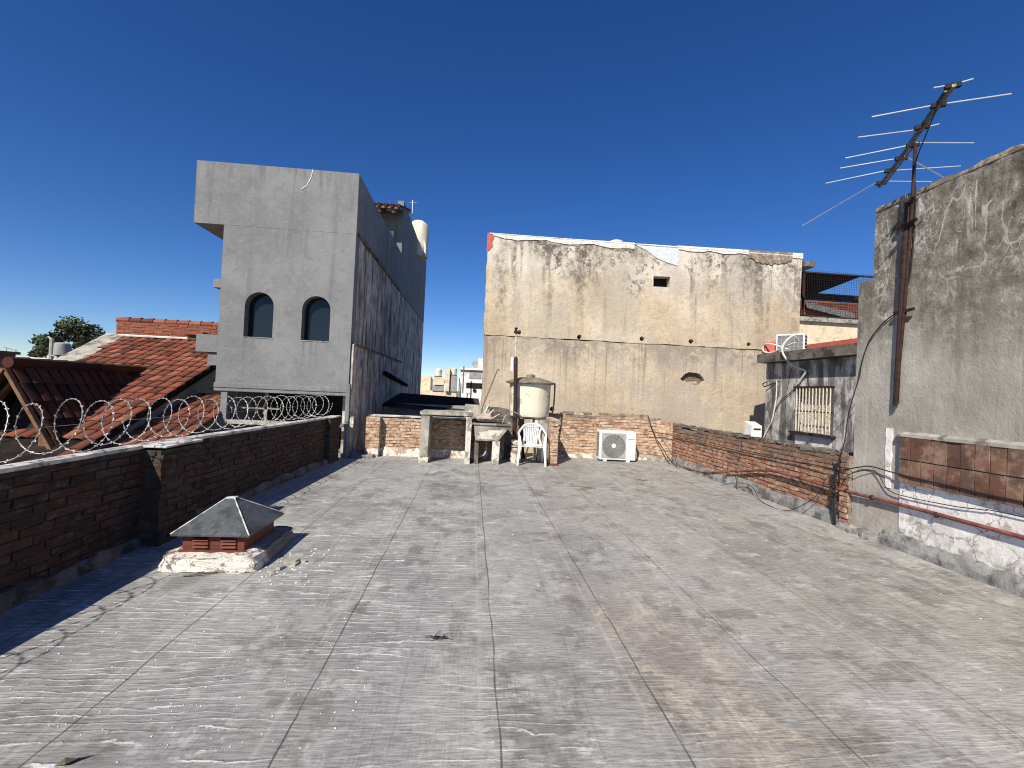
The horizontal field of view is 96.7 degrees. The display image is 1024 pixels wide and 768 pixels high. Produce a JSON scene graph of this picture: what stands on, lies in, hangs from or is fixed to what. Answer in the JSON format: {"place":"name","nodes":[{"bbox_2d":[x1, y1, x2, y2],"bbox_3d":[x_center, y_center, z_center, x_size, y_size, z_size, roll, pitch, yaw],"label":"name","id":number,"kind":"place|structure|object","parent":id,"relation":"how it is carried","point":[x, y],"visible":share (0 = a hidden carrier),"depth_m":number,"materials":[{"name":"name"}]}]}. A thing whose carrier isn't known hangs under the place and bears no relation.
{"place":"outdoors","nodes":[
{"label":"outdoors","id":0,"kind":"place"},
{"bbox_2d":[0,317,220,464],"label":"tiled house","id":1,"kind":"structure","parent":0,"point":[171,357],"depth_m":9.38,"materials":[{"name":"tile"}]},
{"bbox_2d":[0,351,20,367],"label":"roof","id":2,"kind":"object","parent":1,"relation":"on","point":[3,354],"visible":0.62,"depth_m":8.26,"materials":[{"name":"concrete"}]},
{"bbox_2d":[0,357,149,450],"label":"gable roof","id":3,"kind":"structure","parent":1,"relation":"on","point":[49,386],"depth_m":7.41,"materials":[{"name":"tile"}]},
{"bbox_2d":[194,160,425,453],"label":"grey building","id":4,"kind":"structure","parent":0,"point":[320,284],"depth_m":9.33,"materials":[{"name":"concrete"}]},
{"bbox_2d":[242,294,273,338],"bbox_3d":[-5.133,-1.393,9.320,0.580,0.932,0.240,3,-1,-5],"label":"window","id":5,"kind":"structure","parent":4,"relation":"in","point":[261,308],"depth_m":9.40,"materials":[{"name":"blue glass"}]},
{"bbox_2d":[300,298,329,341],"bbox_3d":[-4.019,-1.332,9.416,0.580,0.932,0.240,3,-1,-5],"label":"window","id":6,"kind":"structure","parent":4,"relation":"in","point":[317,312],"depth_m":9.50,"materials":[{"name":"blue glass"}]},
{"bbox_2d":[343,384,350,457],"bbox_3d":[-3.349,0.752,9.237,0.075,1.500,0.100,3,-1,-5],"label":"grey conduit","id":7,"kind":"object","parent":4,"relation":"attached to","point":[346,421],"visible":1,"depth_m":9.19,"materials":[{"name":"grey metal"}]},
{"bbox_2d":[349,417,353,427],"bbox_3d":[-3.265,0.776,9.269,0.080,0.220,0.070,3,-1,-5],"label":"meter box","id":8,"kind":"object","parent":7,"relation":"attached to","point":[351,422],"visible":1,"depth_m":9.24,"materials":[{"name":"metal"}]},
{"bbox_2d":[375,202,410,241],"bbox_3d":[-4.747,-4.774,15.133,2.320,3.207,2.387,3,-1,-5],"label":"roof hut","id":9,"kind":"object","parent":4,"relation":"on","point":[389,212],"visible":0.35,"depth_m":14.89,"materials":[{"name":"grey concrete"}]},
{"bbox_2d":[412,220,428,260],"bbox_3d":[-3.917,-6.046,19.010,0.840,1.551,0.840,3,-1,-5],"label":"water tank","id":10,"kind":"object","parent":4,"relation":"on","point":[421,228],"visible":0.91,"depth_m":18.67,"materials":[{"name":"white plastic"}]},
{"bbox_2d":[340,449,374,457],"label":"corner slab","id":11,"kind":"structure","parent":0,"point":[358,453],"depth_m":9.32,"materials":[{"name":"concrete"}]},
{"bbox_2d":[382,371,479,420],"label":"dark shed","id":12,"kind":"structure","parent":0,"point":[409,404],"depth_m":13.32,"materials":[{"name":"black metal"}]},
{"bbox_2d":[420,368,457,396],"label":"tank tower house","id":13,"kind":"structure","parent":0,"point":[427,387],"depth_m":34.14,"materials":[{"name":"beige paint"}]},
{"bbox_2d":[435,368,441,376],"bbox_3d":[-5.548,-0.862,34.363,0.560,0.630,0.560,3,-1,-5],"label":"water tank","id":14,"kind":"object","parent":13,"relation":"on","point":[438,372],"visible":1,"depth_m":34.15,"materials":[{"name":"beige plastic"}]},
{"bbox_2d":[450,367,456,375],"bbox_3d":[-4.427,-0.950,34.461,0.560,0.630,0.560,3,-1,-5],"label":"water tank","id":15,"kind":"object","parent":13,"relation":"on","point":[453,371],"visible":0.94,"depth_m":34.25,"materials":[{"name":"beige plastic"}]},
{"bbox_2d":[458,366,464,392],"bbox_3d":[-3.744,-0.316,33.709,0.367,2.000,0.097,3,-1,-5],"label":"pole","id":16,"kind":"object","parent":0,"point":[463,381],"visible":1,"depth_m":33.68,"materials":[{"name":"grey metal"}]},
{"bbox_2d":[460,358,482,404],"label":"white house","id":17,"kind":"structure","parent":0,"point":[472,383],"depth_m":34.85,"materials":[{"name":"paint"}]},
{"bbox_2d":[472,360,477,366],"bbox_3d":[-2.896,-1.449,35.848,0.520,0.810,0.167,3,-1,-5],"label":"satellite dish","id":18,"kind":"object","parent":17,"relation":"on","point":[475,363],"visible":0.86,"depth_m":35.77,"materials":[{"name":"white metal"}]},
{"bbox_2d":[464,404,489,420],"bbox_3d":[-0.810,1.055,10.324,0.563,1.178,0.277,3,-1,-5],"label":"concrete block","id":19,"kind":"object","parent":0,"point":[468,407],"depth_m":10.20,"materials":[{"name":"grey concrete"}]},
{"bbox_2d":[0,447,1023,767],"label":"terrace floor","id":20,"kind":"structure","parent":0,"point":[578,641],"depth_m":2.73,"materials":[{"name":"concrete"}]},
{"bbox_2d":[53,755,83,766],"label":"dry leaf","id":21,"kind":"object","parent":20,"relation":"on","point":[65,760],"visible":1,"depth_m":1.74,"materials":[{"name":"brown plant"}]},
{"bbox_2d":[0,415,340,614],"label":"brick parapet","id":22,"kind":"structure","parent":20,"relation":"on","point":[64,519],"depth_m":3.82,"materials":[{"name":"brick"}]},
{"bbox_2d":[0,395,332,462],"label":"razor wire","id":23,"kind":"object","parent":22,"relation":"on","point":[74,434],"visible":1,"depth_m":4.22,"materials":[{"name":"silver metal"}]},
{"bbox_2d":[183,571,215,576],"bbox_3d":[-2.364,1.436,3.443,0.209,0.021,0.029,3,-1,-28],"label":"stick","id":24,"kind":"object","parent":20,"relation":"on","point":[199,573],"visible":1,"depth_m":3.43,"materials":[{"name":"brown wood"}]},
{"bbox_2d":[157,496,293,573],"bbox_3d":[-2.389,1.216,3.923,0.756,0.503,0.864,3,-1,-5],"label":"roof vent","id":25,"kind":"object","parent":20,"relation":"on","point":[233,534],"visible":1,"depth_m":3.62,"materials":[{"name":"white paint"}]},
{"bbox_2d":[267,558,306,575],"bbox_3d":[-1.838,1.462,3.675,0.144,0.040,0.348,2,-1,24],"label":"plaster rubble","id":26,"kind":"object","parent":20,"relation":"on","point":[293,562],"visible":1,"depth_m":3.73,"materials":[{"name":"concrete"}]},
{"bbox_2d":[364,414,504,459],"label":"brick wall","id":27,"kind":"structure","parent":20,"relation":"on","point":[390,435],"depth_m":9.86,"materials":[{"name":"brown brick"}]},
{"bbox_2d":[422,630,452,639],"bbox_3d":[-0.449,1.520,2.753,0.183,0.011,0.113,3,-1,-5],"label":"wire scrap","id":28,"kind":"object","parent":20,"relation":"on","point":[438,637],"visible":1,"depth_m":2.73,"materials":[{"name":"grey metal"}]},
{"bbox_2d":[418,410,472,463],"bbox_3d":[-1.362,1.081,9.487,1.064,1.045,0.818,3,-1,-5],"label":"concrete table","id":29,"kind":"object","parent":20,"relation":"on","point":[424,456],"visible":0.97,"depth_m":9.11,"materials":[{"name":"grey concrete"}]},
{"bbox_2d":[472,421,511,464],"bbox_3d":[-0.438,1.221,9.457,0.812,0.848,0.619,3,-1,-5],"label":"laundry sink","id":30,"kind":"object","parent":20,"relation":"on","point":[492,432],"visible":1,"depth_m":9.22,"materials":[{"name":"concrete"}]},
{"bbox_2d":[473,418,504,422],"bbox_3d":[-0.498,0.776,9.774,0.691,0.062,0.352,3,-1,-5],"label":"dark board","id":31,"kind":"object","parent":30,"relation":"on","point":[491,420],"visible":1,"depth_m":9.61,"materials":[{"name":"wood"}]},
{"bbox_2d":[476,413,491,418],"bbox_3d":[-0.592,0.679,9.777,0.398,0.141,0.276,3,-1,-5],"label":"crumpled rag","id":32,"kind":"object","parent":31,"relation":"on","point":[485,416],"visible":0.94,"depth_m":9.71,"materials":[{"name":"pink fabric"}]},
{"bbox_2d":[481,369,499,413],"bbox_3d":[-0.502,0.202,10.072,0.450,1.093,0.096,3,-1,-33],"label":"leaning pole","id":33,"kind":"object","parent":31,"relation":"on","point":[489,390],"visible":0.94,"depth_m":10.08,"materials":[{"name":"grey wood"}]},
{"bbox_2d":[484,404,499,418],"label":"broken slats","id":34,"kind":"object","parent":31,"relation":"on","point":[487,409],"visible":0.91,"depth_m":9.82,"materials":[{"name":"beige paint"}]},
{"bbox_2d":[490,407,512,457],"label":"stained low wall","id":35,"kind":"structure","parent":20,"relation":"on","point":[502,412],"depth_m":10.25,"materials":[{"name":"concrete"}]},
{"bbox_2d":[10,477,1000,762],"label":"paint flakes","id":36,"kind":"object","parent":20,"relation":"on","point":[280,637],"visible":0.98,"depth_m":2.54,"materials":[{"name":"white paint"}]},
{"bbox_2d":[510,327,520,438],"bbox_3d":[0.040,0.164,9.897,0.206,2.801,0.126,2,-1,22],"label":"rusty post","id":37,"kind":"object","parent":20,"relation":"on","point":[516,332],"visible":0.97,"depth_m":9.86,"materials":[{"name":"metal"}]},
{"bbox_2d":[510,439,521,463],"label":"mortar covered block","id":38,"kind":"structure","parent":20,"relation":"on","point":[513,454],"depth_m":9.51,"materials":[{"name":"beige concrete"}]},
{"bbox_2d":[508,418,520,447],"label":"supply pipes","id":39,"kind":"object","parent":38,"relation":"on","point":[514,436],"visible":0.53,"depth_m":9.62,"materials":[{"name":"brown metal"}]},
{"bbox_2d":[516,423,546,466],"bbox_3d":[0.418,1.254,9.538,0.623,0.854,0.586,3,-1,1],"label":"plastic chair","id":40,"kind":"object","parent":20,"relation":"on","point":[530,444],"visible":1,"depth_m":9.72,"materials":[{"name":"white plastic"}]},
{"bbox_2d":[517,417,547,461],"bbox_3d":[0.415,1.225,10.284,0.752,0.950,0.966,3,-1,-5],"label":"tank stand","id":41,"kind":"object","parent":20,"relation":"on","point":[543,422],"visible":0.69,"depth_m":9.97,"materials":[{"name":"concrete"}]},
{"bbox_2d":[506,374,555,417],"bbox_3d":[0.407,0.287,10.421,1.122,1.015,1.120,3,-1,-5],"label":"water tank","id":42,"kind":"object","parent":41,"relation":"on","point":[533,396],"visible":0.93,"depth_m":10.01,"materials":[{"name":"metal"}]},
{"bbox_2d":[546,416,558,465],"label":"brick stub wall","id":43,"kind":"structure","parent":20,"relation":"on","point":[552,444],"depth_m":9.53,"materials":[{"name":"brown brick"}]},
{"bbox_2d":[596,429,635,461],"bbox_3d":[2.441,1.435,10.579,0.904,0.700,0.346,3,-1,-2],"label":"condenser unit","id":44,"kind":"object","parent":20,"relation":"on","point":[615,444],"visible":1,"depth_m":10.42,"materials":[{"name":"white metal"}]},
{"bbox_2d":[648,415,676,466],"bbox_3d":[3.489,1.289,10.504,0.103,1.082,1.099,3,-1,-20],"label":"vine stem","id":45,"kind":"object","parent":20,"relation":"on","point":[659,443],"visible":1,"depth_m":10.66,"materials":[{"name":"plant"}]},
{"bbox_2d":[549,411,853,525],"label":"brick wall","id":46,"kind":"structure","parent":20,"relation":"on","point":[577,435],"depth_m":7.99,"materials":[{"name":"brick"}]},
{"bbox_2d":[744,421,761,436],"bbox_3d":[4.617,1.038,8.725,0.220,0.627,0.227,3,-1,-5],"label":"white box","id":47,"kind":"object","parent":46,"relation":"on","point":[753,429],"visible":0.51,"depth_m":8.63,"materials":[{"name":"white plastic"}]},
{"bbox_2d":[644,430,1023,502],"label":"black cable","id":48,"kind":"object","parent":46,"relation":"attached to","point":[868,466],"visible":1,"depth_m":5.09,"materials":[{"name":"black rubber"}]},
{"bbox_2d":[827,462,840,524],"bbox_3d":[4.040,1.367,5.707,0.089,0.783,0.163,3,-1,-5],"label":"cable bundle","id":49,"kind":"object","parent":46,"relation":"attached to","point":[834,485],"visible":0.98,"depth_m":5.69,"materials":[{"name":"black rubber"}]},
{"bbox_2d":[725,477,832,510],"bbox_3d":[3.849,1.489,6.890,0.229,0.612,2.304,3,-1,-5],"label":"loose cable","id":50,"kind":"object","parent":20,"relation":"on","point":[792,509],"visible":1,"depth_m":6.20,"materials":[{"name":"black rubber"}]},
{"bbox_2d":[0,0,1023,390],"label":"sky","id":51,"kind":"structure","parent":0,"point":[727,124],"materials":[{"name":"blue"}]},
{"bbox_2d":[481,233,815,452],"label":"cream building","id":52,"kind":"structure","parent":0,"point":[679,334],"depth_m":12.37,"materials":[{"name":"concrete"}]},
{"bbox_2d":[799,270,873,344],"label":"caged terrace","id":53,"kind":"structure","parent":0,"point":[816,326],"depth_m":13.93,"materials":[{"name":"concrete"}]},
{"bbox_2d":[805,302,854,317],"bbox_3d":[9.960,-2.271,14.213,1.651,0.501,0.112,3,-1,-5],"label":"corrugated sheet","id":54,"kind":"object","parent":53,"relation":"on","point":[827,310],"visible":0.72,"depth_m":14.21,"materials":[{"name":"metal"}]},
{"bbox_3d":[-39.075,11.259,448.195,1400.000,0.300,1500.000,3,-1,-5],"label":"ground","id":55,"kind":"structure","parent":0,"visible":0},
{"bbox_2d":[27,315,105,357],"bbox_3d":[-32.114,-0.121,33.580,5.571,9.483,4.837,2,-1,34],"label":"round tree","id":56,"kind":"object","parent":55,"relation":"on","point":[79,332],"visible":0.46,"depth_m":32.31,"materials":[{"name":"green plant"}]},
{"bbox_2d":[757,338,856,451],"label":"outbuilding","id":57,"kind":"structure","parent":55,"relation":"on","point":[815,413],"depth_m":9.50,"materials":[{"name":"concrete"}]},
{"bbox_2d":[763,381,776,436],"bbox_3d":[6.077,0.639,10.748,0.043,1.438,0.427,3,-1,-10],"label":"pale conduit","id":58,"kind":"object","parent":57,"relation":"attached to","point":[773,410],"visible":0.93,"depth_m":10.59,"materials":[{"name":"plastic"}]},
{"bbox_2d":[762,342,794,353],"bbox_3d":[6.178,-0.847,10.488,0.220,0.265,1.119,3,-1,-5],"label":"condenser hose","id":59,"kind":"object","parent":57,"relation":"on","point":[784,347],"visible":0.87,"depth_m":10.55,"materials":[{"name":"white plastic"}]},
{"bbox_2d":[773,385,797,417],"bbox_3d":[6.135,0.576,10.362,0.019,1.152,1.053,3,-1,-5],"label":"wall wire","id":60,"kind":"object","parent":57,"relation":"attached to","point":[782,399],"depth_m":10.33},
{"bbox_2d":[776,333,806,351],"bbox_3d":[6.512,-0.894,10.607,0.586,0.520,0.271,2,-1,43],"label":"condenser unit","id":61,"kind":"object","parent":57,"relation":"on","point":[799,345],"visible":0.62,"depth_m":10.48,"materials":[{"name":"white metal"}]},
{"bbox_2d":[781,335,806,384],"bbox_3d":[6.236,-0.530,9.932,0.360,1.095,0.551,3,-1,-30],"label":"condenser hose","id":62,"kind":"object","parent":57,"relation":"attached to","point":[791,364],"visible":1,"depth_m":9.98,"materials":[{"name":"white plastic"}]},
{"bbox_2d":[788,386,835,437],"bbox_3d":[6.284,0.548,9.430,0.265,1.060,1.208,3,-1,-5],"label":"window","id":63,"kind":"structure","parent":57,"relation":"in","point":[817,410],"depth_m":9.42,"materials":[{"name":"beige paint"}]},
{"bbox_2d":[835,144,1023,597],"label":"plastered wall","id":64,"kind":"structure","parent":55,"relation":"on","point":[962,368],"depth_m":4.48,"materials":[{"name":"concrete"}]},
{"bbox_2d":[679,465,1023,539],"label":"red pipe","id":65,"kind":"object","parent":64,"relation":"attached to","point":[974,524],"visible":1,"depth_m":4.87,"materials":[{"name":"metal"}]},
{"bbox_2d":[837,315,893,465],"bbox_3d":[4.172,0.114,5.366,0.037,1.807,0.682,3,-1,-9],"label":"drop wire","id":66,"kind":"object","parent":64,"relation":"attached to","point":[857,384],"visible":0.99,"depth_m":5.49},
{"bbox_2d":[802,78,1011,405],"bbox_3d":[4.540,-1.169,5.471,1.319,2.866,3.401,2,-1,23],"label":"tv antenna","id":67,"kind":"object","parent":64,"relation":"attached to","point":[909,208],"visible":0.99,"depth_m":4.91,"materials":[{"name":"metal"}]},
{"bbox_2d":[840,470,1023,517],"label":"black cable","id":68,"kind":"object","parent":64,"relation":"attached to","point":[930,501],"visible":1,"depth_m":4.53,"materials":[{"name":"black rubber"}]},
{"bbox_2d":[896,431,1023,507],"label":"tiled planter front","id":69,"kind":"object","parent":64,"relation":"attached to","point":[990,466],"visible":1,"depth_m":4.24,"materials":[{"name":"tile"}]},
{"bbox_3d":[-23.259,1.785,20.047,9.700,6.000,4.400,3,-1,-5],"label":"white roofed house","id":70,"kind":"object","parent":55,"relation":"on","visible":0},
{"bbox_2d":[47,336,54,359],"bbox_3d":[-18.381,-1.221,18.098,0.241,1.381,0.140,3,-1,-5],"label":"concrete pole","id":71,"kind":"object","parent":70,"relation":"on","point":[51,342],"visible":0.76,"depth_m":18.06,"materials":[{"name":"grey concrete"}]},
{"bbox_2d":[50,342,70,357],"bbox_3d":[-17.940,-1.035,18.134,0.520,1.250,0.520,3,-1,-5],"label":"water tank","id":72,"kind":"object","parent":70,"relation":"on","point":[60,349],"visible":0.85,"depth_m":17.95,"materials":[{"name":"plastic"}]}
]}

